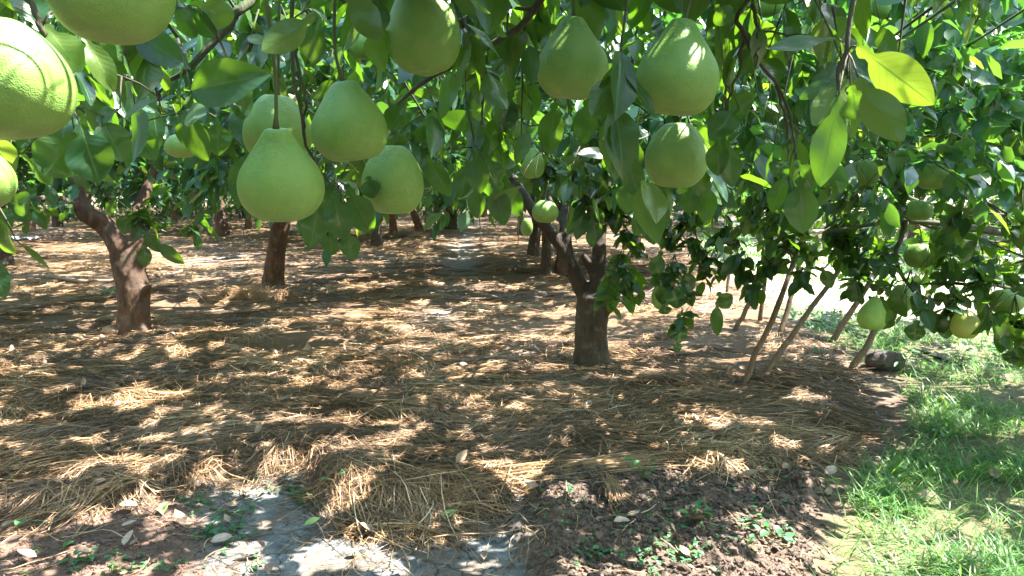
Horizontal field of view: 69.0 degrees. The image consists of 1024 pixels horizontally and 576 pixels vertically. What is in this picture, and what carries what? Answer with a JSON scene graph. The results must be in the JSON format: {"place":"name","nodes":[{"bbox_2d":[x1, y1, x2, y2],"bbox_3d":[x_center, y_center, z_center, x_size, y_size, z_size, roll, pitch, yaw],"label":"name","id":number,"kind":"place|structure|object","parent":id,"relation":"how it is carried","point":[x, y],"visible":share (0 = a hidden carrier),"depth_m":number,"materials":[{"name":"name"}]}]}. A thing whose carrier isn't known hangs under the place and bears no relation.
{"place":"outdoors","nodes":[
{"label":"outdoors","id":0,"kind":"place"},
{"bbox_2d":[0,188,1023,575],"bbox_3d":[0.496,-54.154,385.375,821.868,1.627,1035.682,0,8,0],"label":"ground","id":1,"kind":"structure","parent":0,"point":[264,520],"depth_m":4.40,"materials":[{"name":"soil"}]},
{"bbox_2d":[10,236,39,239],"bbox_3d":[-12.021,-1.232,18.345,0.703,0.103,0.243,0,8,0],"label":"plastic sheet","id":2,"kind":"object","parent":1,"relation":"on","point":[21,238],"visible":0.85,"depth_m":18.31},
{"bbox_2d":[7,143,43,204],"bbox_3d":[-8.040,-1.432,7.423,6.260,3.717,6.307,0,8,0],"label":"pomelo tree","id":3,"kind":"object","parent":1,"relation":"on","point":[28,172],"visible":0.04,"depth_m":8.29,"materials":[{"name":"green plant"}]},
{"bbox_2d":[14,518,45,526],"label":"weed","id":4,"kind":"object","parent":1,"relation":"on","point":[18,522],"visible":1,"depth_m":3.10,"materials":[{"name":"green plant"}]},
{"bbox_2d":[25,204,36,234],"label":"pomelo tree","id":5,"kind":"object","parent":1,"relation":"on","point":[32,227],"visible":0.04,"depth_m":18.88,"materials":[{"name":"brown plant"}]},
{"bbox_2d":[5,202,92,224],"bbox_3d":[-17.954,-3.755,26.781,5.177,3.513,5.318,0,8,0],"label":"bush","id":6,"kind":"object","parent":1,"relation":"on","point":[73,214],"visible":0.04,"depth_m":26.70,"materials":[{"name":"green plant"}]},
{"bbox_2d":[31,540,73,551],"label":"weed","id":7,"kind":"object","parent":1,"relation":"on","point":[67,543],"visible":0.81,"depth_m":2.94,"materials":[{"name":"green plant"}]},
{"bbox_2d":[9,229,97,241],"bbox_3d":[-11.310,-1.306,18.656,3.362,0.335,0.828,0,8,0],"label":"brushwood pile","id":8,"kind":"object","parent":1,"relation":"on","point":[63,235],"visible":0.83,"depth_m":18.53,"materials":[{"name":"brown wood"}]},
{"bbox_2d":[51,206,63,226],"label":"pomelo tree","id":9,"kind":"object","parent":1,"relation":"on","point":[56,222],"visible":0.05,"depth_m":24.15,"materials":[{"name":"brown plant"}]},
{"bbox_2d":[73,546,98,560],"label":"weed","id":10,"kind":"object","parent":1,"relation":"on","point":[77,553],"visible":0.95,"depth_m":2.80,"materials":[{"name":"green plant"}]},
{"bbox_2d":[0,170,181,265],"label":"pomelo tree","id":11,"kind":"object","parent":1,"relation":"on","point":[6,259],"visible":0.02,"depth_m":12.84,"materials":[{"name":"green plant"}]},
{"bbox_2d":[27,270,184,282],"bbox_3d":[-6.094,-0.148,10.927,2.209,0.089,1.164,-2,8,-12],"label":"fallen branch","id":12,"kind":"object","parent":1,"relation":"on","point":[70,279],"visible":0.73,"depth_m":10.99,"materials":[{"name":"brown wood"}]},
{"bbox_2d":[102,325,118,334],"bbox_3d":[-3.775,0.405,7.013,0.230,0.099,0.102,5,9,31],"label":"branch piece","id":13,"kind":"object","parent":1,"relation":"on","point":[108,329],"visible":0.83,"depth_m":6.97,"materials":[{"name":"brown wood"}]},
{"bbox_2d":[0,491,224,575],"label":"red soil crumbs","id":14,"kind":"object","parent":1,"relation":"on","point":[95,565],"visible":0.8,"depth_m":2.95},
{"bbox_2d":[121,530,132,544],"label":"fallen leaf","id":15,"kind":"object","parent":14,"relation":"on","point":[125,538],"visible":1,"depth_m":2.93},
{"bbox_2d":[100,558,125,574],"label":"weed","id":16,"kind":"object","parent":1,"relation":"on","point":[112,566],"visible":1,"depth_m":2.75,"materials":[{"name":"green plant"}]},
{"bbox_2d":[119,500,136,505],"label":"fallen leaf","id":17,"kind":"object","parent":1,"relation":"on","point":[131,503],"visible":1,"depth_m":3.30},
{"bbox_2d":[64,195,204,220],"bbox_3d":[-14.972,-4.189,29.709,5.202,3.433,5.225,0,8,0],"label":"bush","id":18,"kind":"object","parent":1,"relation":"on","point":[117,216],"visible":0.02,"depth_m":28.41,"materials":[{"name":"green plant"}]},
{"bbox_2d":[158,502,167,514],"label":"fallen leaf","id":19,"kind":"object","parent":1,"relation":"on","point":[162,507],"visible":1,"depth_m":3.27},
{"bbox_2d":[151,327,176,336],"bbox_3d":[-3.354,0.415,7.074,0.083,0.094,0.794,-7,11,-42],"label":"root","id":20,"kind":"object","parent":1,"relation":"on","point":[160,331],"visible":0.54,"depth_m":6.92,"materials":[{"name":"brown plant"}]},
{"bbox_2d":[162,194,178,223],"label":"pomelo tree","id":21,"kind":"object","parent":1,"relation":"on","point":[174,216],"visible":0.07,"depth_m":26.45,"materials":[{"name":"brown plant"}]},
{"bbox_2d":[121,180,229,235],"bbox_3d":[-7.871,-3.183,19.931,6.178,3.749,6.211,0,8,0],"label":"pomelo tree","id":22,"kind":"object","parent":1,"relation":"on","point":[221,226],"visible":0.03,"depth_m":20.05,"materials":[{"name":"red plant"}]},
{"bbox_2d":[156,198,253,218],"bbox_3d":[-12.020,-4.383,31.177,5.195,3.513,5.250,0,8,0],"label":"bush","id":23,"kind":"object","parent":1,"relation":"on","point":[204,205],"visible":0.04,"depth_m":29.80,"materials":[{"name":"green plant"}]},
{"bbox_2d":[191,516,224,534],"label":"weed","id":24,"kind":"object","parent":1,"relation":"on","point":[212,529],"visible":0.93,"depth_m":3.11,"materials":[{"name":"green plant"}]},
{"bbox_2d":[156,258,265,270],"bbox_3d":[-5.465,-0.437,13.242,0.768,0.083,2.208,6,10,34],"label":"fallen stick","id":25,"kind":"object","parent":1,"relation":"on","point":[250,259],"visible":0.77,"depth_m":13.65,"materials":[{"name":"brown wood"}]},
{"bbox_2d":[177,195,251,228],"bbox_3d":[-8.277,-3.574,23.220,6.027,3.579,6.073,0,8,0],"label":"pomelo tree","id":26,"kind":"object","parent":1,"relation":"on","point":[248,223],"visible":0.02,"depth_m":23.35,"materials":[{"name":"brown plant"}]},
{"bbox_2d":[211,533,232,542],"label":"fallen leaf","id":27,"kind":"object","parent":1,"relation":"on","point":[220,537],"visible":1,"depth_m":3.03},
{"bbox_2d":[183,254,265,262],"bbox_3d":[-5.356,-0.568,14.158,0.147,0.080,2.012,8,11,43],"label":"pipe","id":28,"kind":"object","parent":1,"relation":"on","point":[211,259],"visible":0.69,"depth_m":13.94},
{"bbox_2d":[5,0,451,335],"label":"pomelo tree","id":29,"kind":"object","parent":1,"relation":"on","point":[128,238],"visible":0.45,"depth_m":6.59,"materials":[{"name":"green plant"}]},
{"bbox_2d":[7,29,463,285],"bbox_3d":[-3.401,-1.823,10.271,6.292,3.744,6.312,0,8,0],"label":"pomelo tree","id":30,"kind":"object","parent":1,"relation":"on","point":[274,269],"visible":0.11,"depth_m":8.44,"materials":[{"name":"green plant"}]},
{"bbox_2d":[247,560,264,569],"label":"weed","id":31,"kind":"object","parent":1,"relation":"on","point":[255,567],"visible":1,"depth_m":2.84,"materials":[{"name":"green plant"}]},
{"bbox_2d":[304,517,319,524],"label":"fallen leaf","id":32,"kind":"object","parent":1,"relation":"on","point":[311,520],"visible":1,"depth_m":3.21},
{"bbox_2d":[356,255,397,261],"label":"fallen branch","id":33,"kind":"object","parent":1,"relation":"on","point":[379,257],"visible":0.81,"depth_m":14.00,"materials":[{"name":"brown wood"}]},
{"bbox_2d":[370,224,383,246],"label":"pomelo tree","id":34,"kind":"object","parent":1,"relation":"on","point":[376,239],"visible":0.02,"depth_m":16.64,"materials":[{"name":"brown plant"}]},
{"bbox_2d":[389,214,397,234],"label":"pomelo tree","id":35,"kind":"object","parent":1,"relation":"on","point":[393,230],"visible":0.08,"depth_m":20.65,"materials":[{"name":"brown plant"}]},
{"bbox_2d":[410,208,423,230],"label":"pomelo tree","id":36,"kind":"object","parent":1,"relation":"on","point":[417,223],"visible":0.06,"depth_m":22.05,"materials":[{"name":"brown plant"}]},
{"bbox_2d":[21,387,816,575],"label":"weeds","id":37,"kind":"object","parent":1,"relation":"on","point":[232,527],"visible":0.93,"depth_m":3.00,"materials":[{"name":"green plant"}]},
{"bbox_2d":[238,546,255,553],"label":"fallen leaf","id":38,"kind":"object","parent":37,"relation":"on","point":[247,549],"visible":1,"depth_m":2.92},
{"bbox_2d":[383,233,495,241],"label":"fallen branch","id":39,"kind":"object","parent":1,"relation":"on","point":[443,236],"visible":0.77,"depth_m":19.89,"materials":[{"name":"brown wood"}]},
{"bbox_2d":[443,205,457,228],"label":"tree","id":40,"kind":"object","parent":1,"relation":"on","point":[452,224],"visible":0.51,"depth_m":22.72,"materials":[{"name":"brown plant"}]},
{"bbox_2d":[0,234,955,575],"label":"straw mulch","id":41,"kind":"object","parent":1,"relation":"on","point":[412,442],"visible":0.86,"depth_m":4.77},
{"bbox_2d":[92,478,105,485],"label":"fallen leaf","id":42,"kind":"object","parent":41,"relation":"on","point":[100,481],"visible":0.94,"depth_m":3.41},
{"bbox_2d":[179,281,314,304],"bbox_3d":[-3.249,0.058,9.234,1.634,0.232,0.708,0,8,0],"label":"straw tuft","id":43,"kind":"object","parent":41,"relation":"on","point":[240,291],"visible":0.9,"depth_m":9.16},
{"bbox_2d":[440,509,454,518],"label":"fallen leaf","id":44,"kind":"object","parent":41,"relation":"on","point":[450,511],"visible":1,"depth_m":3.24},
{"bbox_2d":[485,450,684,501],"bbox_3d":[0.342,0.907,3.595,1.039,0.123,0.397,-2,8,-12],"label":"straw tuft","id":45,"kind":"object","parent":41,"relation":"on","point":[619,464],"visible":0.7,"depth_m":3.63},
{"bbox_2d":[741,470,756,476],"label":"fallen leaf","id":46,"kind":"object","parent":41,"relation":"on","point":[748,472],"visible":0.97,"depth_m":3.57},
{"bbox_2d":[848,330,878,368],"bbox_3d":[2.804,0.369,5.811,0.402,0.594,0.070,-2,8,-14],"label":"wooden pole","id":47,"kind":"object","parent":41,"relation":"on","point":[858,357],"visible":0.54,"depth_m":5.79,"materials":[{"name":"brown wood"}]},
{"bbox_2d":[0,0,968,298],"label":"pomelo tree","id":48,"kind":"object","parent":1,"relation":"on","point":[92,144],"visible":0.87,"depth_m":1.85,"materials":[{"name":"green plant"}]},
{"bbox_2d":[0,155,17,206],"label":"pomelo","id":49,"kind":"object","parent":48,"relation":"hanging from","point":[8,183],"visible":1,"depth_m":1.23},
{"bbox_2d":[0,17,77,139],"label":"pomelo","id":50,"kind":"object","parent":48,"relation":"hanging from","point":[38,92],"visible":1,"depth_m":1.02,"materials":[{"name":"food"}]},
{"bbox_2d":[46,0,175,44],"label":"pomelo","id":51,"kind":"object","parent":48,"relation":"hanging from","point":[124,22],"visible":1,"depth_m":0.85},
{"bbox_2d":[242,1,311,152],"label":"pomelo","id":52,"kind":"object","parent":48,"relation":"hanging from","point":[258,120],"visible":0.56,"depth_m":1.80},
{"bbox_2d":[236,0,324,221],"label":"pomelo","id":53,"kind":"object","parent":48,"relation":"hanging from","point":[280,178],"visible":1,"depth_m":1.46,"materials":[{"name":"food"}]},
{"bbox_2d":[311,0,387,161],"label":"pomelo","id":54,"kind":"object","parent":48,"relation":"hanging from","point":[348,124],"visible":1,"depth_m":1.58,"materials":[{"name":"food"}]},
{"bbox_2d":[361,98,423,213],"bbox_3d":[-0.315,-0.346,1.968,0.165,0.300,0.173,1,9,0],"label":"pomelo","id":55,"kind":"object","parent":48,"relation":"hanging from","point":[394,170],"visible":0.91,"depth_m":1.92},
{"bbox_2d":[386,0,460,76],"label":"pomelo","id":56,"kind":"object","parent":48,"relation":"hanging from","point":[423,37],"visible":0.98,"depth_m":1.65,"materials":[{"name":"food"}]},
{"bbox_2d":[537,0,608,98],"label":"pomelo","id":57,"kind":"object","parent":48,"relation":"hanging from","point":[574,63],"visible":0.9,"depth_m":1.71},
{"bbox_2d":[645,116,707,187],"bbox_3d":[0.442,-0.405,1.988,0.170,0.272,0.164,1,11,0],"label":"pomelo","id":58,"kind":"object","parent":48,"relation":"hanging from","point":[675,154],"visible":0.95,"depth_m":1.94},
{"bbox_2d":[636,0,719,115],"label":"pomelo","id":59,"kind":"object","parent":48,"relation":"hanging from","point":[677,73],"visible":0.94,"depth_m":1.47,"materials":[{"name":"food"}]},
{"bbox_2d":[436,284,575,304],"bbox_3d":[0.288,0.098,9.270,2.442,0.269,0.675,0,8,0],"label":"brushwood pile","id":60,"kind":"object","parent":1,"relation":"on","point":[515,296],"visible":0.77,"depth_m":9.25,"materials":[{"name":"brown wood"}]},
{"bbox_2d":[0,239,1022,575],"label":"leaf litter","id":61,"kind":"object","parent":1,"relation":"on","point":[268,567],"visible":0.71,"depth_m":3.62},
{"bbox_2d":[11,300,1023,575],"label":"path crumbs","id":62,"kind":"object","parent":1,"relation":"on","point":[565,482],"visible":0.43,"depth_m":3.37,"materials":[{"name":"stone"}]},
{"bbox_2d":[517,213,523,234],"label":"pomelo tree","id":63,"kind":"object","parent":1,"relation":"on","point":[520,222],"visible":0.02,"depth_m":20.72,"materials":[{"name":"brown plant"}]},
{"bbox_2d":[485,131,568,256],"bbox_3d":[0.388,-2.374,14.385,6.178,3.750,6.211,0,8,0],"label":"pomelo tree","id":64,"kind":"object","parent":1,"relation":"on","point":[533,249],"visible":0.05,"depth_m":14.52,"materials":[{"name":"brown plant"}]},
{"bbox_2d":[395,49,749,275],"bbox_3d":[0.490,-1.932,11.310,6.313,3.676,6.312,0,8,0],"label":"pomelo tree","id":65,"kind":"object","parent":1,"relation":"on","point":[546,267],"visible":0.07,"depth_m":10.24,"materials":[{"name":"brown plant"}]},
{"bbox_2d":[416,99,744,274],"bbox_3d":[0.732,-1.805,11.451,5.683,3.376,5.777,0,8,0],"label":"pomelo tree","id":66,"kind":"object","parent":1,"relation":"on","point":[559,269],"visible":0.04,"depth_m":9.80,"materials":[{"name":"green plant"}]},
{"bbox_2d":[150,0,1023,366],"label":"pomelo tree","id":67,"kind":"object","parent":1,"relation":"on","point":[600,292],"visible":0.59,"depth_m":3.46,"materials":[{"name":"green plant"}]},
{"bbox_2d":[164,104,193,157],"bbox_3d":[-1.334,-0.631,2.993,0.127,0.213,0.128,-2,7,0],"label":"pomelo","id":68,"kind":"object","parent":67,"relation":"hanging from","point":[174,147],"visible":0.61,"depth_m":2.95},
{"bbox_2d":[349,34,367,59],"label":"pomelo","id":69,"kind":"object","parent":67,"relation":"hanging from","point":[356,49],"visible":0.39,"depth_m":3.06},
{"bbox_2d":[520,211,532,235],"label":"pomelo","id":70,"kind":"object","parent":67,"relation":"hanging from","point":[526,227],"visible":1,"depth_m":6.06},
{"bbox_2d":[519,148,544,177],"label":"pomelo","id":71,"kind":"object","parent":67,"relation":"hanging from","point":[531,169],"visible":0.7,"depth_m":4.69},
{"bbox_2d":[532,181,558,222],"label":"pomelo","id":72,"kind":"object","parent":67,"relation":"hanging from","point":[545,211],"visible":1,"depth_m":4.64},
{"bbox_2d":[754,1,783,17],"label":"pomelo","id":73,"kind":"object","parent":67,"relation":"hanging from","point":[767,10],"visible":0.69,"depth_m":3.17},
{"bbox_2d":[853,139,879,187],"bbox_3d":[2.024,-0.717,4.287,0.164,0.276,0.166,-8,12,1],"label":"pomelo","id":74,"kind":"object","parent":67,"relation":"hanging from","point":[870,169],"visible":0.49,"depth_m":4.24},
{"bbox_2d":[872,0,891,19],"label":"pomelo","id":75,"kind":"object","parent":67,"relation":"hanging from","point":[883,11],"visible":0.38,"depth_m":4.16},
{"bbox_2d":[906,198,933,220],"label":"pomelo","id":76,"kind":"object","parent":67,"relation":"hanging from","point":[919,210],"visible":0.9,"depth_m":4.54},
{"bbox_2d":[573,545,603,565],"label":"weed","id":77,"kind":"object","parent":1,"relation":"on","point":[594,547],"visible":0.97,"depth_m":2.85,"materials":[{"name":"green plant"}]},
{"bbox_2d":[624,455,658,479],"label":"weed","id":78,"kind":"object","parent":1,"relation":"on","point":[636,461],"visible":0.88,"depth_m":3.44,"materials":[{"name":"green plant"}]},
{"bbox_2d":[504,448,849,575],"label":"soil clods","id":79,"kind":"object","parent":1,"relation":"on","point":[740,496],"visible":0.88,"depth_m":3.05,"materials":[{"name":"soil"}]},
{"bbox_2d":[592,469,639,514],"bbox_3d":[0.460,0.911,3.348,0.198,0.049,0.488,0,8,0],"label":"straw tuft","id":80,"kind":"object","parent":79,"relation":"on","point":[612,486],"visible":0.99,"depth_m":3.33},
{"bbox_2d":[614,516,629,521],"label":"fallen leaf","id":81,"kind":"object","parent":79,"relation":"on","point":[620,519],"visible":1,"depth_m":3.03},
{"bbox_2d":[674,540,707,555],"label":"weed","id":82,"kind":"object","parent":1,"relation":"on","point":[695,542],"visible":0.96,"depth_m":2.81,"materials":[{"name":"green plant"}]},
{"bbox_2d":[679,500,713,516],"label":"weed","id":83,"kind":"object","parent":1,"relation":"on","point":[698,506],"visible":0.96,"depth_m":3.04,"materials":[{"name":"green plant"}]},
{"bbox_2d":[725,228,733,292],"bbox_3d":[2.815,-0.330,9.632,0.051,0.879,0.186,5,10,34],"label":"wooden pole","id":84,"kind":"object","parent":1,"relation":"on","point":[727,283],"visible":0.27,"depth_m":9.62,"materials":[{"name":"brown wood"}]},
{"bbox_2d":[736,534,756,550],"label":"weed","id":85,"kind":"object","parent":1,"relation":"on","point":[750,537],"visible":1,"depth_m":2.83,"materials":[{"name":"green plant"}]},
{"bbox_2d":[733,282,761,330],"bbox_3d":[2.389,0.029,7.276,0.500,0.807,0.071,-2,8,-15],"label":"wooden pole","id":86,"kind":"object","parent":1,"relation":"on","point":[739,321],"visible":0.38,"depth_m":7.26,"materials":[{"name":"brown wood"}]},
{"bbox_2d":[758,284,765,320],"bbox_3d":[2.603,0.011,7.717,0.049,0.684,0.157,6,10,38],"label":"wooden pole","id":87,"kind":"object","parent":1,"relation":"on","point":[760,313],"visible":0.34,"depth_m":7.70,"materials":[{"name":"brown wood"}]},
{"bbox_2d":[741,234,805,384],"bbox_3d":[1.944,0.061,5.422,0.796,1.319,0.061,-6,10,-35],"label":"wooden pole","id":88,"kind":"object","parent":1,"relation":"on","point":[759,345],"visible":0.63,"depth_m":5.37,"materials":[{"name":"brown wood"}]},
{"bbox_2d":[753,521,794,543],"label":"weed","id":89,"kind":"object","parent":1,"relation":"on","point":[787,537],"visible":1,"depth_m":2.91,"materials":[{"name":"green plant"}]},
{"bbox_2d":[778,240,805,335],"bbox_3d":[2.677,-0.014,7.109,0.481,0.987,0.061,-7,11,-42],"label":"wooden pole","id":90,"kind":"object","parent":1,"relation":"on","point":[782,326],"visible":0.37,"depth_m":7.06,"materials":[{"name":"brown wood"}]},
{"bbox_2d":[763,255,847,373],"bbox_3d":[2.346,0.110,5.750,1.168,1.116,0.048,-4,9,-29],"label":"wooden pole","id":91,"kind":"object","parent":1,"relation":"on","point":[791,336],"visible":0.52,"depth_m":5.67,"materials":[{"name":"brown wood"}]},
{"bbox_2d":[628,0,1023,244],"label":"pomelo tree","id":92,"kind":"object","parent":1,"relation":"on","point":[897,79],"visible":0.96,"depth_m":1.57,"materials":[{"name":"green plant"}]},
{"bbox_2d":[824,465,836,473],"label":"fallen leaf","id":93,"kind":"object","parent":1,"relation":"on","point":[832,469],"visible":0.9,"depth_m":3.74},
{"bbox_2d":[648,0,1023,367],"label":"pomelo tree","id":94,"kind":"object","parent":1,"relation":"on","point":[862,260],"visible":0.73,"depth_m":4.72,"materials":[{"name":"green plant"}]},
{"bbox_2d":[651,282,668,308],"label":"pomelo","id":95,"kind":"object","parent":94,"relation":"hanging from","point":[656,304],"visible":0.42,"depth_m":5.27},
{"bbox_2d":[857,277,886,330],"bbox_3d":[2.092,0.088,4.297,0.160,0.311,0.168,7,5,-1],"label":"pomelo","id":96,"kind":"object","parent":94,"relation":"hanging from","point":[871,314],"visible":0.95,"depth_m":4.25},
{"bbox_2d":[891,266,912,310],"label":"pomelo","id":97,"kind":"object","parent":94,"relation":"hanging from","point":[896,290],"visible":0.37,"depth_m":4.85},
{"bbox_2d":[903,224,935,267],"bbox_3d":[2.576,-0.263,4.695,0.191,0.273,0.182,2,6,0],"label":"pomelo","id":98,"kind":"object","parent":94,"relation":"hanging from","point":[915,255],"visible":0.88,"depth_m":4.64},
{"bbox_2d":[916,140,948,188],"bbox_3d":[2.203,-0.645,3.896,0.175,0.252,0.177,0,6,0],"label":"pomelo","id":99,"kind":"object","parent":94,"relation":"hanging from","point":[929,178],"visible":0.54,"depth_m":3.84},
{"bbox_2d":[950,293,980,338],"bbox_3d":[2.611,0.149,4.290,0.154,0.283,0.161,-2,7,0],"label":"pomelo","id":100,"kind":"object","parent":94,"relation":"hanging from","point":[966,325],"visible":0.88,"depth_m":4.25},
{"bbox_2d":[989,272,1023,312],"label":"pomelo","id":101,"kind":"object","parent":94,"relation":"hanging from","point":[1004,305],"visible":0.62,"depth_m":4.43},
{"bbox_2d":[828,265,883,342],"bbox_3d":[3.162,0.082,6.770,0.615,0.893,0.060,-2,8,-13],"label":"wooden pole","id":102,"kind":"object","parent":1,"relation":"on","point":[843,322],"visible":0.52,"depth_m":6.75,"materials":[{"name":"brown wood"}]},
{"bbox_2d":[695,226,1023,357],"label":"ground weeds","id":103,"kind":"object","parent":1,"relation":"on","point":[794,315],"visible":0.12,"depth_m":10.33,"materials":[{"name":"green plant"}]},
{"bbox_2d":[810,318,954,372],"bbox_3d":[3.321,0.486,6.757,0.140,0.053,2.082,-1,8,-8],"label":"hose","id":104,"kind":"object","parent":1,"relation":"on","point":[882,340],"visible":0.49,"depth_m":6.67,"materials":[{"name":"black plastic"}]},
{"bbox_2d":[865,349,905,370],"bbox_3d":[2.913,0.569,5.875,0.337,0.175,0.246,-4,9,-24],"label":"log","id":105,"kind":"object","parent":1,"relation":"on","point":[878,358],"visible":0.82,"depth_m":5.78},
{"bbox_2d":[851,155,925,238],"bbox_3d":[9.537,-2.982,17.434,6.560,3.897,6.610,0,8,0],"label":"pomelo tree","id":106,"kind":"object","parent":1,"relation":"on","point":[911,234],"visible":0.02,"depth_m":17.57,"materials":[{"name":"green plant"}]},
{"bbox_2d":[883,347,926,376],"bbox_3d":[3.010,0.562,5.708,0.314,0.215,0.243,2,8,13],"label":"weed","id":107,"kind":"object","parent":1,"relation":"on","point":[902,360],"visible":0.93,"depth_m":5.71,"materials":[{"name":"green plant"}]},
{"bbox_2d":[805,310,1023,575],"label":"grass","id":108,"kind":"structure","parent":1,"relation":"on","point":[1001,551],"depth_m":3.68,"materials":[{"name":"plant"}]},
{"bbox_2d":[921,349,952,362],"bbox_3d":[3.523,0.564,6.175,0.038,0.042,0.382,-1,8,-5],"label":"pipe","id":109,"kind":"object","parent":1,"relation":"on","point":[929,352],"visible":0.79,"depth_m":6.21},
{"bbox_2d":[924,416,960,436],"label":"weed","id":110,"kind":"object","parent":1,"relation":"on","point":[942,432],"visible":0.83,"depth_m":4.33,"materials":[{"name":"green plant"}]},
{"bbox_2d":[941,341,977,369],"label":"weed","id":111,"kind":"object","parent":1,"relation":"on","point":[967,349],"visible":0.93,"depth_m":5.86,"materials":[{"name":"green plant"}]},
{"bbox_2d":[24,0,1008,94],"label":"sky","id":112,"kind":"structure","parent":0,"point":[618,38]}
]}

